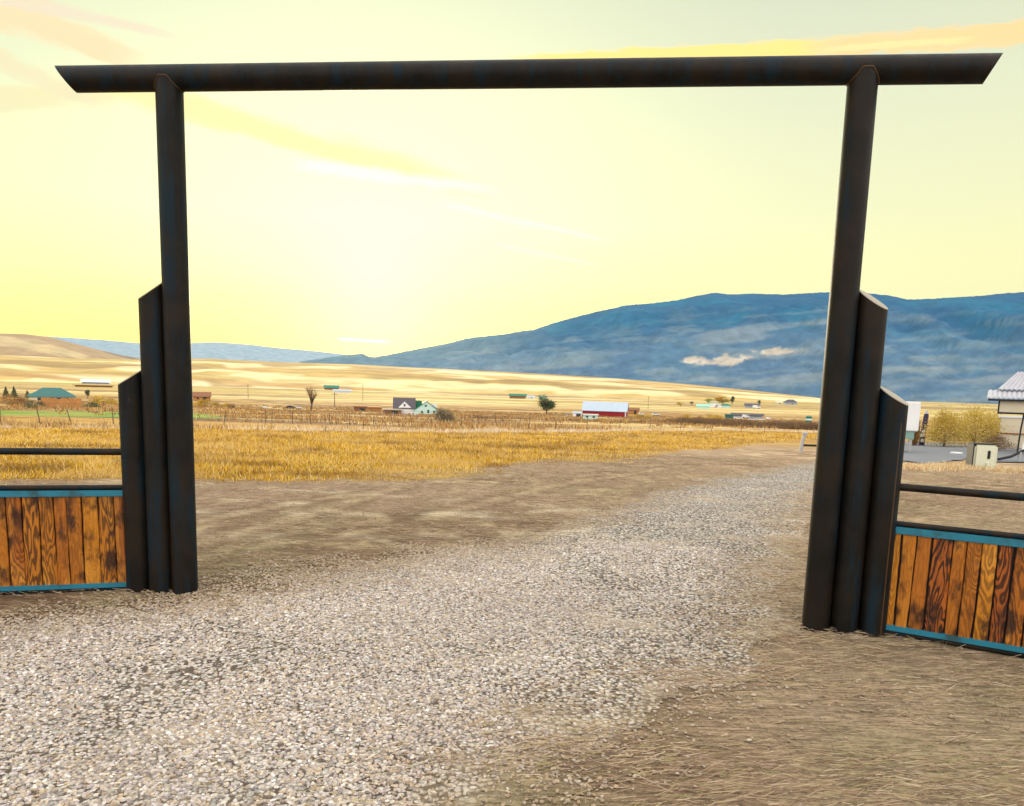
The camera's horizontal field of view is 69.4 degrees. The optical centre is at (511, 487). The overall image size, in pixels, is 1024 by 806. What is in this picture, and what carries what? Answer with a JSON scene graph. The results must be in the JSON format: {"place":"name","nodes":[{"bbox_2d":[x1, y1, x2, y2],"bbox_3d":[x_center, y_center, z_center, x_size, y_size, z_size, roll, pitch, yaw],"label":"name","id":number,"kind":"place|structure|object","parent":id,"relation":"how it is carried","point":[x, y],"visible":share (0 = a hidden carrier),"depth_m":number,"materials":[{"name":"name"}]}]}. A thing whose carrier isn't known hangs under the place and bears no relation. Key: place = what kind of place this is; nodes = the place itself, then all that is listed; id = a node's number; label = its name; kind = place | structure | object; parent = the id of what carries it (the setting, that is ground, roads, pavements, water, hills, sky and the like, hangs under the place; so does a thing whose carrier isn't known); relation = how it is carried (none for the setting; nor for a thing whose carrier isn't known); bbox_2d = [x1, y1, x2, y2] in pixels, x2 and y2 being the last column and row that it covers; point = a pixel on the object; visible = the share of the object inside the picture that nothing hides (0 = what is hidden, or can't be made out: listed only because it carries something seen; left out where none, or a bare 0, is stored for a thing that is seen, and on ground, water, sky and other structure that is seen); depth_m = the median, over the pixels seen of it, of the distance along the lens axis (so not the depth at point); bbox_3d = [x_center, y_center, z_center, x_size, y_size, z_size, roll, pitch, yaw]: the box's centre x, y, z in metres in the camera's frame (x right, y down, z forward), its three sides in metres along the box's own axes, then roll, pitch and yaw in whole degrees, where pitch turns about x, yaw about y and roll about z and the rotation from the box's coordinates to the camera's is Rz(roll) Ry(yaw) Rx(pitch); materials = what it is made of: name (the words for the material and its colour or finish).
{"place":"outdoors","nodes":[
{"label":"outdoors","id":0,"kind":"place"},
{"bbox_2d":[0,333,139,359],"bbox_3d":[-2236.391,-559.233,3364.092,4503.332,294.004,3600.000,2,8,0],"label":"brown hill","id":1,"kind":"structure","parent":0,"point":[26,345],"depth_m":3334.20,"materials":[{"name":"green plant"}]},
{"bbox_2d":[45,336,343,362],"bbox_3d":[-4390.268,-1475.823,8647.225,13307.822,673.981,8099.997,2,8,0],"label":"mountains","id":2,"kind":"structure","parent":0,"point":[219,350],"depth_m":9935.30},
{"bbox_2d":[0,426,816,484],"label":"field grass","id":3,"kind":"structure","parent":0,"point":[205,464],"depth_m":21.61,"materials":[{"name":"yellow plant"}]},
{"bbox_2d":[0,423,817,432],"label":"bleached grass","id":4,"kind":"structure","parent":0,"point":[483,430],"depth_m":42.61,"materials":[{"name":"beige plant"}]},
{"bbox_2d":[0,355,820,403],"bbox_3d":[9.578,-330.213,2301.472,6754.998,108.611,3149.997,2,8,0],"label":"hills","id":5,"kind":"structure","parent":0,"point":[223,373],"depth_m":1751.38,"materials":[{"name":"beige plant"}]},
{"bbox_2d":[0,457,909,805],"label":"gravel road","id":6,"kind":"structure","parent":0,"point":[698,535],"depth_m":4.37,"materials":[{"name":"grey gravel"}]},
{"bbox_2d":[0,381,1023,805],"bbox_3d":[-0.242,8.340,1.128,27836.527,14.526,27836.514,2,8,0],"label":"ground","id":7,"kind":"structure","parent":0,"point":[870,731],"depth_m":7.57,"materials":[{"name":"brown soil"}]},
{"bbox_2d":[2,386,9,396],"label":"conifer","id":8,"kind":"object","parent":7,"relation":"on","point":[5,392],"visible":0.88,"depth_m":213.12,"materials":[{"name":"green plant"}]},
{"bbox_2d":[10,386,18,398],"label":"conifer","id":9,"kind":"object","parent":7,"relation":"on","point":[13,392],"visible":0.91,"depth_m":207.20,"materials":[{"name":"green plant"}]},
{"bbox_2d":[0,394,32,406],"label":"shrub","id":10,"kind":"object","parent":7,"relation":"on","point":[17,399],"visible":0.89,"depth_m":87.81,"materials":[{"name":"brown plant"}]},
{"bbox_2d":[21,400,48,407],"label":"shrub","id":11,"kind":"object","parent":7,"relation":"on","point":[31,404],"visible":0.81,"depth_m":76.91,"materials":[{"name":"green plant"}]},
{"bbox_2d":[28,393,45,400],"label":"shed","id":12,"kind":"structure","parent":7,"relation":"on","point":[35,396],"depth_m":191.45,"materials":[{"name":"teal metal"}]},
{"bbox_2d":[27,387,76,400],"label":"farm house","id":13,"kind":"structure","parent":7,"relation":"on","point":[57,393],"depth_m":209.81,"materials":[{"name":"teal metal"}]},
{"bbox_2d":[41,397,81,406],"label":"board wall","id":14,"kind":"structure","parent":7,"relation":"on","point":[70,401],"depth_m":91.06,"materials":[{"name":"brown wood"}]},
{"bbox_2d":[0,448,126,594],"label":"plank fence","id":15,"kind":"object","parent":7,"relation":"on","point":[62,538],"visible":0.85,"depth_m":5.59,"materials":[{"name":"teal paint"}]},
{"bbox_2d":[84,389,89,398],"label":"tree","id":16,"kind":"object","parent":7,"relation":"on","point":[87,391],"visible":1,"depth_m":282.77,"materials":[{"name":"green plant"}]},
{"bbox_2d":[82,402,101,407],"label":"shrub","id":17,"kind":"object","parent":7,"relation":"on","point":[96,406],"visible":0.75,"depth_m":88.18,"materials":[{"name":"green plant"}]},
{"bbox_2d":[75,385,111,387],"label":"shed","id":18,"kind":"structure","parent":7,"relation":"on","point":[109,386],"depth_m":882.31,"materials":[{"name":"brown wood"}]},
{"bbox_2d":[80,379,110,383],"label":"shed","id":19,"kind":"structure","parent":7,"relation":"on","point":[89,381],"depth_m":1228.18,"materials":[{"name":"grey"}]},
{"bbox_2d":[85,395,118,405],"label":"shrub","id":20,"kind":"object","parent":7,"relation":"on","point":[95,401],"visible":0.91,"depth_m":132.03,"materials":[{"name":"yellow plant"}]},
{"bbox_2d":[0,401,265,424],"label":"wire fence","id":21,"kind":"object","parent":7,"relation":"on","point":[112,417],"visible":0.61,"depth_m":37.66,"materials":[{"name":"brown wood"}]},
{"bbox_2d":[192,392,211,400],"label":"farm house","id":22,"kind":"structure","parent":7,"relation":"on","point":[199,396],"depth_m":312.81,"materials":[{"name":"brown wood"}]},
{"bbox_2d":[193,399,210,405],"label":"shrub","id":23,"kind":"object","parent":7,"relation":"on","point":[202,401],"visible":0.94,"depth_m":150.33,"materials":[{"name":"orange plant"}]},
{"bbox_2d":[209,401,232,407],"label":"shrub","id":24,"kind":"object","parent":7,"relation":"on","point":[216,402],"visible":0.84,"depth_m":150.25,"materials":[{"name":"yellow plant"}]},
{"bbox_2d":[305,385,317,410],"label":"bare tree","id":25,"kind":"object","parent":7,"relation":"on","point":[311,394],"visible":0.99,"depth_m":150.74,"materials":[{"name":"brown plant"}]},
{"bbox_2d":[324,385,338,389],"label":"barn","id":26,"kind":"structure","parent":7,"relation":"on","point":[329,387],"depth_m":1368.46,"materials":[{"name":"green metal"}]},
{"bbox_2d":[333,389,351,392],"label":"farm building","id":27,"kind":"structure","parent":7,"relation":"on","point":[341,391],"depth_m":989.90,"materials":[{"name":"white"}]},
{"bbox_2d":[353,406,367,410],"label":"shed","id":28,"kind":"structure","parent":7,"relation":"on","point":[361,408],"depth_m":161.22,"materials":[{"name":"brown wood"}]},
{"bbox_2d":[367,406,381,410],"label":"shed","id":29,"kind":"structure","parent":7,"relation":"on","point":[373,408],"depth_m":167.44,"materials":[{"name":"brown wood"}]},
{"bbox_2d":[382,408,401,414],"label":"shed","id":30,"kind":"structure","parent":7,"relation":"on","point":[396,411],"depth_m":126.84,"materials":[{"name":"brown wood"}]},
{"bbox_2d":[271,407,520,426],"bbox_3d":[-7.466,-4.807,52.149,19.074,1.623,1.250,-4,9,-34],"label":"wire fence","id":31,"kind":"object","parent":7,"relation":"on","point":[292,418],"visible":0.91,"depth_m":52.07,"materials":[{"name":"brown wood"}]},
{"bbox_2d":[393,397,437,414],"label":"farm house","id":32,"kind":"structure","parent":7,"relation":"on","point":[409,404],"depth_m":128.11,"materials":[{"name":"white"}]},
{"bbox_2d":[432,407,457,421],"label":"shrub","id":33,"kind":"object","parent":7,"relation":"on","point":[440,411],"visible":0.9,"depth_m":68.43,"materials":[{"name":"brown plant"}]},
{"bbox_2d":[0,398,993,432],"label":"weeds","id":34,"kind":"object","parent":7,"relation":"on","point":[236,415],"visible":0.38,"depth_m":72.44,"materials":[{"name":"brown plant"}]},
{"bbox_2d":[0,453,1023,805],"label":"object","id":35,"kind":"structure","parent":7,"relation":"on","point":[842,663],"depth_m":4.65,"materials":[{"name":"brown plant"}]},
{"bbox_2d":[4,453,1023,805],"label":"pebbles","id":36,"kind":"object","parent":7,"relation":"on","point":[692,705],"visible":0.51,"depth_m":4.93,"materials":[{"name":"stone"}]},
{"bbox_2d":[509,394,526,398],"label":"barn","id":37,"kind":"structure","parent":7,"relation":"on","point":[519,396],"depth_m":949.15,"materials":[{"name":"green metal"}]},
{"bbox_2d":[32,471,1022,805],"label":"grass tufts","id":38,"kind":"object","parent":7,"relation":"on","point":[734,641],"visible":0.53,"depth_m":4.95,"materials":[{"name":"plant"}]},
{"bbox_2d":[55,53,1002,636],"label":"entrance gate","id":39,"kind":"structure","parent":7,"relation":"on","point":[863,415],"depth_m":5.07,"materials":[{"name":"wood"}]},
{"bbox_2d":[537,393,547,401],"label":"round tree","id":40,"kind":"object","parent":7,"relation":"on","point":[542,397],"visible":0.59,"depth_m":616.29,"materials":[{"name":"green plant"}]},
{"bbox_2d":[534,398,558,413],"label":"leafy tree","id":41,"kind":"object","parent":7,"relation":"on","point":[546,404],"visible":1,"depth_m":206.88,"materials":[{"name":"green plant"}]},
{"bbox_2d":[572,411,581,416],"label":"shed","id":42,"kind":"structure","parent":7,"relation":"on","point":[577,414],"depth_m":162.20,"materials":[{"name":"white"}]},
{"bbox_2d":[582,414,598,419],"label":"trailer home","id":43,"kind":"object","parent":7,"relation":"on","point":[585,416],"visible":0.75,"depth_m":144.23,"materials":[{"name":"white"}]},
{"bbox_2d":[582,401,628,416],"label":"red barn","id":44,"kind":"structure","parent":7,"relation":"on","point":[613,409],"depth_m":194.73,"materials":[{"name":"metal"}]},
{"bbox_2d":[628,407,639,413],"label":"shed","id":45,"kind":"structure","parent":7,"relation":"on","point":[633,410],"depth_m":293.53,"materials":[{"name":"brown wood"}]},
{"bbox_2d":[463,415,818,430],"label":"brush","id":46,"kind":"object","parent":7,"relation":"on","point":[804,425],"visible":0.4,"depth_m":102.10,"materials":[{"name":"brown plant"}]},
{"bbox_2d":[643,413,655,418],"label":"shrub","id":47,"kind":"object","parent":7,"relation":"on","point":[648,415],"visible":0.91,"depth_m":170.81,"materials":[{"name":"yellow plant"}]},
{"bbox_2d":[528,414,798,433],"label":"wire fence","id":48,"kind":"object","parent":7,"relation":"on","point":[657,427],"visible":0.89,"depth_m":68.31,"materials":[{"name":"brown wood"}]},
{"bbox_2d":[696,404,710,408],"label":"village house","id":49,"kind":"structure","parent":7,"relation":"on","point":[703,406],"depth_m":627.94,"materials":[{"name":"green"}]},
{"bbox_2d":[704,414,722,419],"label":"shrub","id":50,"kind":"object","parent":7,"relation":"on","point":[715,415],"visible":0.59,"depth_m":151.13,"materials":[{"name":"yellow plant"}]},
{"bbox_2d":[707,402,721,407],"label":"village house","id":51,"kind":"structure","parent":7,"relation":"on","point":[716,405],"depth_m":715.80,"materials":[{"name":"white"}]},
{"bbox_2d":[714,396,730,403],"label":"yellow tree","id":52,"kind":"object","parent":7,"relation":"on","point":[721,399],"visible":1,"depth_m":866.23,"materials":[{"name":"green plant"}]},
{"bbox_2d":[722,403,730,407],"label":"village house","id":53,"kind":"structure","parent":7,"relation":"on","point":[726,405],"depth_m":714.14,"materials":[{"name":"green"}]},
{"bbox_2d":[725,414,733,418],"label":"shed","id":54,"kind":"structure","parent":7,"relation":"on","point":[730,416],"depth_m":224.76,"materials":[{"name":"teal metal"}]},
{"bbox_2d":[731,413,763,417],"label":"machine shed","id":55,"kind":"structure","parent":7,"relation":"on","point":[753,415],"depth_m":263.74,"materials":[{"name":"grey metal"}]},
{"bbox_2d":[744,403,759,408],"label":"shed","id":56,"kind":"structure","parent":7,"relation":"on","point":[748,405],"depth_m":733.53,"materials":[{"name":"grey metal"}]},
{"bbox_2d":[784,399,796,404],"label":"village house","id":57,"kind":"structure","parent":7,"relation":"on","point":[790,402],"depth_m":1131.10,"materials":[{"name":"grey"}]},
{"bbox_2d":[799,431,816,452],"bbox_3d":[11.947,-1.672,28.339,1.867,0.929,0.212,2,8,0],"label":"barrier post","id":58,"kind":"object","parent":7,"relation":"on","point":[804,435],"visible":0.69,"depth_m":28.30,"materials":[{"name":"white"}]},
{"bbox_2d":[805,416,811,422],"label":"shed","id":59,"kind":"object","parent":7,"relation":"on","point":[807,418],"visible":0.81,"depth_m":176.64,"materials":[{"name":"white metal"}]},
{"bbox_2d":[905,401,920,451],"bbox_3d":[16.352,-2.536,31.339,1.516,2.217,1.751,6,9,27],"label":"box trailer","id":60,"kind":"object","parent":7,"relation":"on","point":[913,418],"visible":0.24,"depth_m":30.45,"materials":[{"name":"white"}]},
{"bbox_2d":[908,420,920,445],"bbox_3d":[21.263,-2.962,38.973,0.635,1.921,0.668,2,8,0],"label":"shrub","id":61,"kind":"object","parent":7,"relation":"on","point":[916,436],"visible":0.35,"depth_m":38.89,"materials":[{"name":"brown plant"}]},
{"bbox_2d":[919,410,928,444],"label":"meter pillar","id":62,"kind":"structure","parent":7,"relation":"on","point":[925,417],"depth_m":39.44,"materials":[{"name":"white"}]},
{"bbox_2d":[919,406,970,446],"bbox_3d":[22.444,-3.038,38.169,2.914,2.332,2.358,-1,8,-21],"label":"shrub","id":63,"kind":"object","parent":7,"relation":"on","point":[951,427],"visible":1,"depth_m":38.05,"materials":[{"name":"yellow plant"}]},
{"bbox_2d":[886,483,1023,657],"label":"plank fence","id":64,"kind":"object","parent":7,"relation":"on","point":[957,586],"visible":0.89,"depth_m":4.92,"materials":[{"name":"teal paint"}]},
{"bbox_2d":[902,461,1023,472],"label":"verge grass","id":65,"kind":"structure","parent":7,"relation":"on","point":[945,465],"depth_m":20.59,"materials":[{"name":"beige plant"}]},
{"bbox_2d":[903,442,1023,462],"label":"parking lot","id":66,"kind":"structure","parent":7,"relation":"on","point":[926,453],"depth_m":30.08,"materials":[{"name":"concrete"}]},
{"bbox_2d":[997,441,1023,462],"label":"drawbar","id":67,"kind":"object","parent":66,"relation":"on","point":[1019,453],"visible":0.87,"depth_m":25.52,"materials":[{"name":"white metal"}]},
{"bbox_2d":[940,403,1017,446],"bbox_3d":[24.502,-3.205,39.340,4.626,2.558,4.640,6,9,29],"label":"shrub","id":68,"kind":"object","parent":7,"relation":"on","point":[975,434],"visible":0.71,"depth_m":38.83,"materials":[{"name":"yellow plant"}]},
{"bbox_2d":[965,442,997,468],"bbox_3d":[13.713,-0.902,21.560,0.653,0.776,0.566,3,8,12],"label":"utility box","id":69,"kind":"object","parent":7,"relation":"on","point":[983,454],"visible":0.73,"depth_m":21.38,"materials":[{"name":"beige metal"}]},
{"bbox_2d":[977,411,1000,446],"bbox_3d":[26.706,-3.159,40.967,2.624,2.290,2.163,5,8,22],"label":"shrub","id":70,"kind":"object","parent":7,"relation":"on","point":[991,417],"visible":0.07,"depth_m":40.82,"materials":[{"name":"yellow plant"}]},
{"bbox_2d":[974,434,1020,450],"bbox_3d":[22.380,-2.022,33.980,2.137,0.928,2.030,-2,9,-27],"label":"shrub","id":71,"kind":"object","parent":7,"relation":"on","point":[1000,440],"visible":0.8,"depth_m":34.04,"materials":[{"name":"brown plant"}]},
{"bbox_2d":[987,371,1023,451],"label":"tiled roof building","id":72,"kind":"structure","parent":7,"relation":"on","point":[1011,405],"depth_m":31.34,"materials":[{"name":"tile"}]},
{"bbox_2d":[996,415,1023,448],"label":"garden wall","id":73,"kind":"structure","parent":7,"relation":"on","point":[1012,421],"depth_m":37.75,"materials":[{"name":"white"}]},
{"bbox_2d":[0,0,1023,356],"label":"sky","id":74,"kind":"structure","parent":0,"point":[371,223],"materials":[{"name":"yellow"}]},
{"bbox_2d":[299,292,1023,403],"bbox_3d":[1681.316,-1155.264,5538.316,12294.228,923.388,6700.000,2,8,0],"label":"mountain","id":75,"kind":"structure","parent":0,"point":[969,349],"depth_m":4909.02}
]}

